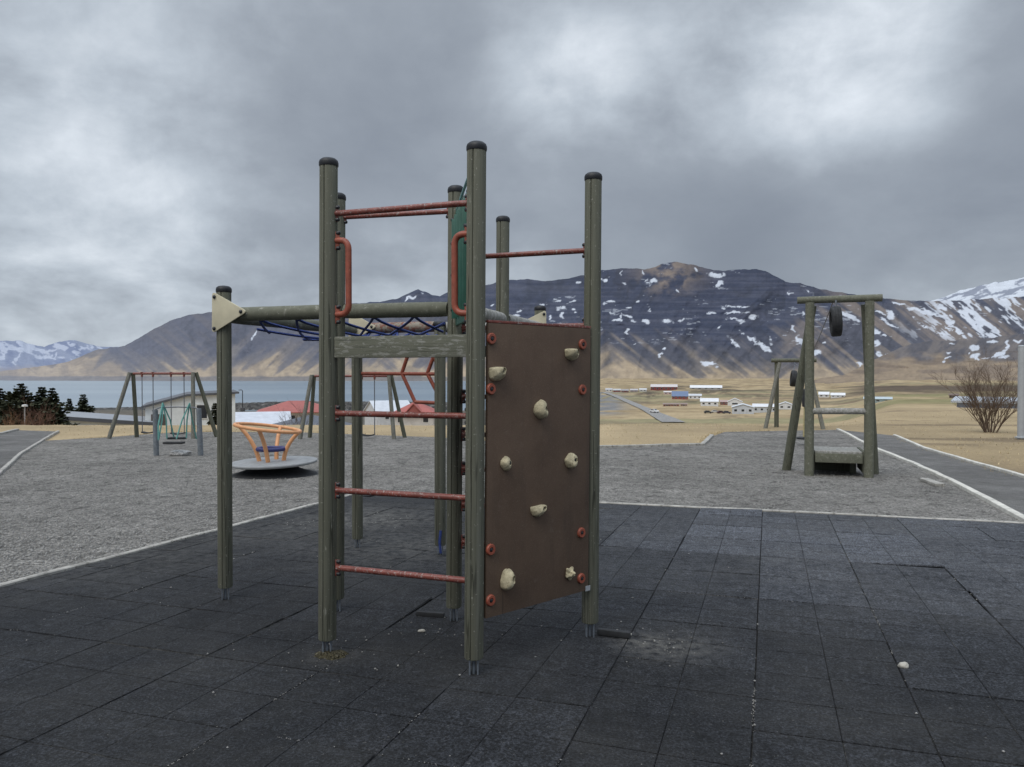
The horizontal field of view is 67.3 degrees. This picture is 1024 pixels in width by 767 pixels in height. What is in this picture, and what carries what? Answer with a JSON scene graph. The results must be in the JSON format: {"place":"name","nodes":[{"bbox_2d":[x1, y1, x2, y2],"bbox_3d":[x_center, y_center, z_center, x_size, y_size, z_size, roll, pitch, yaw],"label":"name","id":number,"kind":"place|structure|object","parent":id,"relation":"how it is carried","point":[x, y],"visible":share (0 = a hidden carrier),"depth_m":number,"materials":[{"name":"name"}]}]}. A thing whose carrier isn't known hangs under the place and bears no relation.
{"place":"outdoors","nodes":[
{"label":"outdoors","id":0,"kind":"place"},
{"bbox_2d":[0,430,54,468],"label":"path","id":1,"kind":"structure","parent":0,"point":[13,444],"depth_m":21.25,"materials":[{"name":"concrete"}]},
{"bbox_2d":[0,340,109,370],"bbox_3d":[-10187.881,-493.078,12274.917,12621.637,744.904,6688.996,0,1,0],"label":"mountain","id":2,"kind":"structure","parent":0,"point":[16,354],"depth_m":11551.80,"materials":[{"name":"white snow"}]},
{"bbox_2d":[0,380,485,410],"bbox_3d":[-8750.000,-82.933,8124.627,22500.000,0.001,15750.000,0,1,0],"label":"sea","id":3,"kind":"structure","parent":0,"point":[103,394],"depth_m":1230.55,"materials":[{"name":"liquid"}]},
{"bbox_2d":[95,401,446,409],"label":"breakwater","id":4,"kind":"object","parent":3,"relation":"in","point":[259,405],"visible":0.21,"depth_m":584.12,"materials":[{"name":"grey stone"}]},
{"bbox_2d":[0,430,1021,582],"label":"gravel yard","id":5,"kind":"structure","parent":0,"point":[747,445],"depth_m":12.17,"materials":[{"name":"grey gravel"}]},
{"bbox_2d":[107,372,216,438],"bbox_3d":[-10.355,0.673,22.851,3.031,2.030,0.840,0,1,0],"label":"swing set","id":6,"kind":"object","parent":5,"relation":"on","point":[194,375],"visible":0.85,"depth_m":22.82,"materials":[{"name":"wood"}]},
{"bbox_2d":[0,494,351,586],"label":"kerb","id":7,"kind":"structure","parent":5,"relation":"on","point":[41,574],"depth_m":6.95,"materials":[{"name":"concrete"}]},
{"bbox_2d":[152,403,202,455],"bbox_3d":[-7.382,1.031,16.973,1.129,1.220,0.600,0,1,0],"label":"rope seat","id":8,"kind":"object","parent":5,"relation":"on","point":[157,433],"visible":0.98,"depth_m":16.94,"materials":[{"name":"metal"}]},
{"bbox_2d":[170,450,191,455],"bbox_3d":[-7.329,1.535,17.005,0.483,0.145,0.352,0,1,0],"label":"concrete lump","id":9,"kind":"object","parent":5,"relation":"on","point":[179,452],"visible":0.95,"depth_m":16.87,"materials":[{"name":"grey concrete"}]},
{"bbox_2d":[232,422,317,478],"bbox_3d":[-4.112,1.119,13.274,1.480,0.906,1.480,0,1,0],"label":"merry go round","id":10,"kind":"object","parent":5,"relation":"on","point":[277,466],"visible":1,"depth_m":13.02,"materials":[{"name":"metal"}]},
{"bbox_2d":[298,375,406,438],"bbox_3d":[-4.679,0.709,22.648,3.086,1.950,0.800,0,1,0],"label":"swing set","id":11,"kind":"object","parent":5,"relation":"on","point":[312,384],"visible":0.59,"depth_m":22.58,"materials":[{"name":"wood"}]},
{"bbox_2d":[484,496,1023,523],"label":"kerb","id":12,"kind":"structure","parent":5,"relation":"on","point":[811,512],"depth_m":9.11,"materials":[{"name":"concrete"}]},
{"bbox_2d":[782,294,882,477],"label":"zip line tower","id":13,"kind":"structure","parent":5,"relation":"on","point":[865,460],"depth_m":13.04,"materials":[{"name":"wood"}]},
{"bbox_2d":[795,303,832,365],"bbox_3d":[8.039,-0.995,21.024,0.018,0.977,16.753,0,1,18],"label":"zip line cable","id":14,"kind":"object","parent":13,"relation":"attached to","point":[821,330],"visible":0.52,"depth_m":15.21,"materials":[{"name":"metal"}]},
{"bbox_2d":[796,389,804,439],"bbox_3d":[7.601,0.285,20.006,0.384,2.344,0.384,1,1,45],"label":"zip swing","id":15,"kind":"object","parent":14,"relation":"hanging from","point":[803,405],"visible":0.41,"depth_m":19.99,"materials":[{"name":"wood"}]},
{"bbox_2d":[829,300,842,336],"bbox_3d":[5.406,-1.088,12.836,0.185,0.616,0.509,0,1,17],"label":"buffer tyre","id":16,"kind":"object","parent":13,"relation":"hanging from","point":[835,321],"visible":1,"depth_m":12.65,"materials":[{"name":"rubber"}]},
{"bbox_2d":[836,428,1023,521],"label":"kerb","id":17,"kind":"structure","parent":5,"relation":"on","point":[998,505],"depth_m":11.65,"materials":[{"name":"grey concrete"}]},
{"bbox_2d":[920,478,944,486],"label":"concrete slab","id":18,"kind":"structure","parent":5,"relation":"on","point":[932,482],"depth_m":11.88,"materials":[{"name":"grey concrete"}]},
{"bbox_2d":[0,262,1023,380],"bbox_3d":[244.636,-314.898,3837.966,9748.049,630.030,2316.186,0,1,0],"label":"mountain","id":19,"kind":"structure","parent":0,"point":[677,320],"depth_m":3503.54,"materials":[{"name":"brown stone"}]},
{"bbox_2d":[0,378,1023,473],"bbox_3d":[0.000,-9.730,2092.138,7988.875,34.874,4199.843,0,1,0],"label":"ground","id":20,"kind":"structure","parent":0,"point":[912,397],"depth_m":44.89,"materials":[{"name":"beige plant"}]},
{"bbox_2d":[0,388,5,414],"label":"spruce tree","id":21,"kind":"object","parent":20,"relation":"on","point":[1,394],"visible":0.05,"depth_m":47.94,"materials":[{"name":"green plant"}]},
{"bbox_2d":[0,429,18,433],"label":"kerb","id":22,"kind":"structure","parent":20,"relation":"on","point":[7,431],"depth_m":25.54,"materials":[{"name":"concrete"}]},
{"bbox_2d":[0,405,44,424],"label":"bare shrub","id":23,"kind":"object","parent":20,"relation":"on","point":[18,419],"visible":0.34,"depth_m":43.46,"materials":[{"name":"brown plant"}]},
{"bbox_2d":[0,430,58,474],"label":"kerb","id":24,"kind":"structure","parent":20,"relation":"on","point":[10,463],"depth_m":17.47,"materials":[{"name":"concrete"}]},
{"bbox_2d":[3,395,58,424],"bbox_3d":[-27.558,2.052,43.932,3.123,3.196,3.385,0,1,-20],"label":"bare shrub","id":25,"kind":"object","parent":20,"relation":"on","point":[37,422],"visible":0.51,"depth_m":43.90,"materials":[{"name":"brown plant"}]},
{"bbox_2d":[0,383,62,424],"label":"spruce tree","id":26,"kind":"object","parent":20,"relation":"on","point":[14,396],"visible":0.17,"depth_m":46.65,"materials":[{"name":"green plant"}]},
{"bbox_2d":[30,387,71,424],"bbox_3d":[-29.487,2.710,48.067,3.561,5.031,3.442,1,1,39],"label":"spruce tree","id":27,"kind":"object","parent":20,"relation":"on","point":[42,393],"visible":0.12,"depth_m":47.92,"materials":[{"name":"green plant"}]},
{"bbox_2d":[34,388,79,424],"bbox_3d":[-28.117,2.729,46.953,3.956,4.973,3.647,0,1,0],"label":"spruce tree","id":28,"kind":"object","parent":20,"relation":"on","point":[52,404],"visible":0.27,"depth_m":46.81,"materials":[{"name":"green plant"}]},
{"bbox_2d":[66,398,74,410],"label":"spruce tree","id":29,"kind":"object","parent":20,"relation":"on","point":[69,405],"visible":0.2,"depth_m":68.95,"materials":[{"name":"green plant"}]},
{"bbox_2d":[73,394,95,412],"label":"spruce tree","id":30,"kind":"object","parent":20,"relation":"on","point":[82,405],"visible":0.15,"depth_m":71.79,"materials":[{"name":"green plant"}]},
{"bbox_2d":[64,411,152,425],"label":"house","id":31,"kind":"structure","parent":20,"relation":"on","point":[84,418],"depth_m":58.50,"materials":[{"name":"white metal"}]},
{"bbox_2d":[141,390,238,425],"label":"house","id":32,"kind":"structure","parent":20,"relation":"on","point":[178,400],"depth_m":61.87,"materials":[{"name":"white glass"}]},
{"bbox_2d":[151,414,165,425],"bbox_3d":[-28.087,3.467,61.110,1.060,2.050,0.070,0,1,-23],"label":"door","id":33,"kind":"structure","parent":32,"relation":"in","point":[164,421],"depth_m":61.14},
{"bbox_2d":[196,404,207,418],"bbox_3d":[-25.130,2.276,62.315,0.910,1.210,0.095,0,1,-23],"label":"window","id":34,"kind":"structure","parent":32,"relation":"in","point":[204,414],"depth_m":62.32,"materials":[{"name":"black glass"}]},
{"bbox_2d":[206,403,216,424],"bbox_3d":[-21.346,3.140,54.995,1.960,3.512,2.106,0,1,0],"label":"spruce tree","id":35,"kind":"object","parent":20,"relation":"on","point":[214,411],"visible":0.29,"depth_m":54.89,"materials":[{"name":"green plant"}]},
{"bbox_2d":[240,390,244,411],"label":"street lamp","id":36,"kind":"object","parent":20,"relation":"on","point":[242,409],"visible":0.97,"depth_m":199.96,"materials":[{"name":"grey metal"}]},
{"bbox_2d":[235,411,290,423],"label":"hall","id":37,"kind":"structure","parent":20,"relation":"on","point":[272,417],"depth_m":128.96,"materials":[{"name":"white paint"}]},
{"bbox_2d":[256,401,318,418],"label":"house","id":38,"kind":"structure","parent":20,"relation":"on","point":[286,406],"depth_m":151.81,"materials":[{"name":"red metal"}]},
{"bbox_2d":[276,405,307,424],"bbox_3d":[-11.621,1.922,40.017,1.909,2.231,1.707,1,1,43],"label":"bare shrub","id":39,"kind":"object","parent":20,"relation":"on","point":[289,419],"visible":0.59,"depth_m":40.01,"materials":[{"name":"plant"}]},
{"bbox_2d":[290,400,317,424],"bbox_3d":[-10.917,1.844,40.238,1.310,2.386,2.046,0,1,32],"label":"bare shrub","id":40,"kind":"object","parent":20,"relation":"on","point":[301,415],"visible":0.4,"depth_m":40.24,"materials":[{"name":"brown plant"}]},
{"bbox_2d":[274,415,351,424],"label":"house","id":41,"kind":"structure","parent":20,"relation":"on","point":[315,420],"depth_m":78.43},
{"bbox_2d":[363,400,409,424],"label":"hall","id":42,"kind":"structure","parent":20,"relation":"on","point":[382,405],"depth_m":175.12,"materials":[{"name":"white metal"}]},
{"bbox_2d":[394,403,433,424],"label":"house","id":43,"kind":"structure","parent":20,"relation":"on","point":[412,407],"depth_m":151.62,"materials":[{"name":"red"}]},
{"bbox_2d":[423,418,428,422],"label":"window","id":44,"kind":"structure","parent":43,"relation":"in","point":[425,420],"depth_m":151.52,"materials":[{"name":"black glass"}]},
{"bbox_2d":[40,410,1023,475],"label":"grass tufts","id":45,"kind":"object","parent":20,"relation":"on","point":[717,432],"visible":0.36,"depth_m":26.40,"materials":[{"name":"beige plant"}]},
{"bbox_2d":[154,496,1023,766],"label":"rubber underlay","id":46,"kind":"object","parent":20,"relation":"on","point":[971,594],"depth_m":4.89,"materials":[{"name":"black rubber"}]},
{"bbox_2d":[0,495,1023,766],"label":"rubber flooring","id":47,"kind":"object","parent":46,"relation":"on","point":[106,685],"visible":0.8,"depth_m":4.30,"materials":[{"name":"rubber"}]},
{"bbox_2d":[313,649,348,659],"bbox_3d":[-1.012,1.511,4.297,0.211,0.025,0.154,0,1,0],"label":"sand patch","id":48,"kind":"object","parent":47,"relation":"on","point":[333,654],"visible":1,"depth_m":4.27,"materials":[{"name":"brown sand"}]},
{"bbox_2d":[212,140,601,674],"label":"climbing tower","id":49,"kind":"structure","parent":47,"relation":"on","point":[529,434],"depth_m":4.29,"materials":[{"name":"grey wood"}]},
{"bbox_2d":[416,611,444,617],"bbox_3d":[-0.535,1.511,5.036,0.192,0.031,0.030,0,1,13],"label":"rubber strip","id":50,"kind":"object","parent":47,"relation":"on","point":[431,614],"visible":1,"depth_m":5.02,"materials":[{"name":"black rubber"}]},
{"bbox_2d":[10,512,1004,766],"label":"pebbles","id":51,"kind":"object","parent":47,"relation":"on","point":[536,656],"visible":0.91,"depth_m":4.37,"materials":[{"name":"grey stone"}]},
{"bbox_2d":[597,628,630,638],"bbox_3d":[0.612,1.499,4.617,0.201,0.036,0.035,0,1,21],"label":"rubber strip","id":52,"kind":"object","parent":47,"relation":"on","point":[613,633],"visible":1,"depth_m":4.60,"materials":[{"name":"black rubber"}]},
{"bbox_2d":[898,662,908,668],"bbox_3d":[2.094,1.507,4.111,0.055,0.037,0.047,0,1,0],"label":"stone","id":53,"kind":"object","parent":47,"relation":"on","point":[903,665],"visible":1,"depth_m":4.10,"materials":[{"name":"white stone"}]},
{"bbox_2d":[600,434,713,447],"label":"kerb","id":54,"kind":"structure","parent":20,"relation":"on","point":[707,440],"depth_m":19.53,"materials":[{"name":"concrete"}]},
{"bbox_2d":[650,384,677,389],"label":"barn","id":55,"kind":"structure","parent":20,"relation":"on","point":[663,386],"depth_m":990.53,"materials":[{"name":"red"}]},
{"bbox_2d":[663,391,671,394],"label":"house","id":56,"kind":"structure","parent":20,"relation":"on","point":[667,392],"depth_m":772.96,"materials":[{"name":"white"}]},
{"bbox_2d":[672,391,687,399],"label":"house","id":57,"kind":"structure","parent":20,"relation":"on","point":[679,394],"depth_m":626.93,"materials":[{"name":"blue metal"}]},
{"bbox_2d":[688,394,701,398],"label":"house","id":58,"kind":"structure","parent":20,"relation":"on","point":[694,396],"depth_m":652.20,"materials":[{"name":"white"}]},
{"bbox_2d":[690,385,721,389],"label":"barn","id":59,"kind":"structure","parent":20,"relation":"on","point":[709,387],"depth_m":1019.54,"materials":[{"name":"white"}]},
{"bbox_2d":[700,398,718,405],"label":"house","id":60,"kind":"structure","parent":20,"relation":"on","point":[709,401],"depth_m":495.73,"materials":[{"name":"white"}]},
{"bbox_2d":[720,400,727,404],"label":"house","id":61,"kind":"structure","parent":20,"relation":"on","point":[723,402],"depth_m":523.16,"materials":[{"name":"brown"}]},
{"bbox_2d":[727,398,742,405],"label":"house","id":62,"kind":"structure","parent":20,"relation":"on","point":[733,401],"depth_m":504.43,"materials":[{"name":"white"}]},
{"bbox_2d":[731,403,754,413],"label":"hall","id":63,"kind":"structure","parent":20,"relation":"on","point":[742,408],"depth_m":412.58,"materials":[{"name":"white"}]},
{"bbox_2d":[752,404,773,412],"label":"hall","id":64,"kind":"structure","parent":20,"relation":"on","point":[760,408],"depth_m":434.42,"materials":[{"name":"white"}]},
{"bbox_2d":[779,401,791,409],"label":"hall","id":65,"kind":"structure","parent":20,"relation":"on","point":[785,405],"depth_m":471.77,"materials":[{"name":"white"}]},
{"bbox_2d":[763,358,824,428],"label":"zip line tower","id":66,"kind":"structure","parent":20,"relation":"on","point":[774,396],"depth_m":28.83,"materials":[{"name":"wood"}]},
{"bbox_2d":[790,362,796,386],"bbox_3d":[10.348,-0.352,28.323,0.252,0.933,1.280,0,1,17],"label":"buffer tyre","id":67,"kind":"object","parent":66,"relation":"hanging from","point":[793,376],"visible":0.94,"depth_m":27.79,"materials":[{"name":"rubber"}]},
{"bbox_2d":[818,392,829,397],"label":"house","id":68,"kind":"structure","parent":20,"relation":"on","point":[823,394],"depth_m":682.20,"materials":[{"name":"white"}]},
{"bbox_2d":[830,393,844,397],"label":"barn","id":69,"kind":"structure","parent":20,"relation":"on","point":[835,395],"depth_m":662.54,"materials":[{"name":"white"}]},
{"bbox_2d":[863,396,892,402],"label":"shed","id":70,"kind":"structure","parent":20,"relation":"on","point":[879,399],"depth_m":385.49,"materials":[{"name":"white"}]},
{"bbox_2d":[948,393,958,397],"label":"hut","id":71,"kind":"object","parent":20,"relation":"on","point":[950,395],"visible":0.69,"depth_m":414.38,"materials":[{"name":"grey"}]},
{"bbox_2d":[893,434,1023,477],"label":"kerb","id":72,"kind":"structure","parent":20,"relation":"on","point":[969,460],"depth_m":15.62,"materials":[{"name":"grey concrete"}]},
{"bbox_2d":[927,343,1017,432],"bbox_3d":[16.335,0.170,26.024,3.459,3.085,3.170,-1,1,-35],"label":"bare shrub","id":73,"kind":"object","parent":20,"relation":"on","point":[989,399],"visible":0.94,"depth_m":25.91,"materials":[{"name":"brown plant"}]},
{"bbox_2d":[951,396,1016,408],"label":"hall","id":74,"kind":"structure","parent":20,"relation":"on","point":[958,401],"depth_m":61.69,"materials":[{"name":"white"}]},
{"bbox_2d":[1014,345,1023,439],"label":"grey post","id":75,"kind":"object","parent":20,"relation":"on","point":[1020,414],"visible":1,"depth_m":22.55,"materials":[{"name":"metal"}]},
{"bbox_2d":[0,0,1023,346],"label":"sky","id":76,"kind":"structure","parent":0,"point":[156,156],"materials":[{"name":"grey"}]},
{"bbox_2d":[602,392,683,421],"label":"road","id":77,"kind":"structure","parent":0,"point":[660,416],"depth_m":407.96,"materials":[{"name":"grey asphalt"}]},
{"bbox_2d":[814,334,1023,383],"bbox_3d":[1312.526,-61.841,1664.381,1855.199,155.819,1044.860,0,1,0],"label":"hill","id":78,"kind":"structure","parent":0,"point":[918,361],"depth_m":1579.63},
{"bbox_2d":[844,430,1023,513],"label":"path","id":79,"kind":"structure","parent":0,"point":[1007,489],"depth_m":13.54,"materials":[{"name":"grey asphalt"}]},
{"bbox_2d":[926,277,1023,300],"bbox_3d":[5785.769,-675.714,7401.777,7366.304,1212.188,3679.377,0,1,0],"label":"snowy mountain","id":80,"kind":"structure","parent":0,"point":[1010,288],"depth_m":7148.33,"materials":[{"name":"white snow"}]}
]}

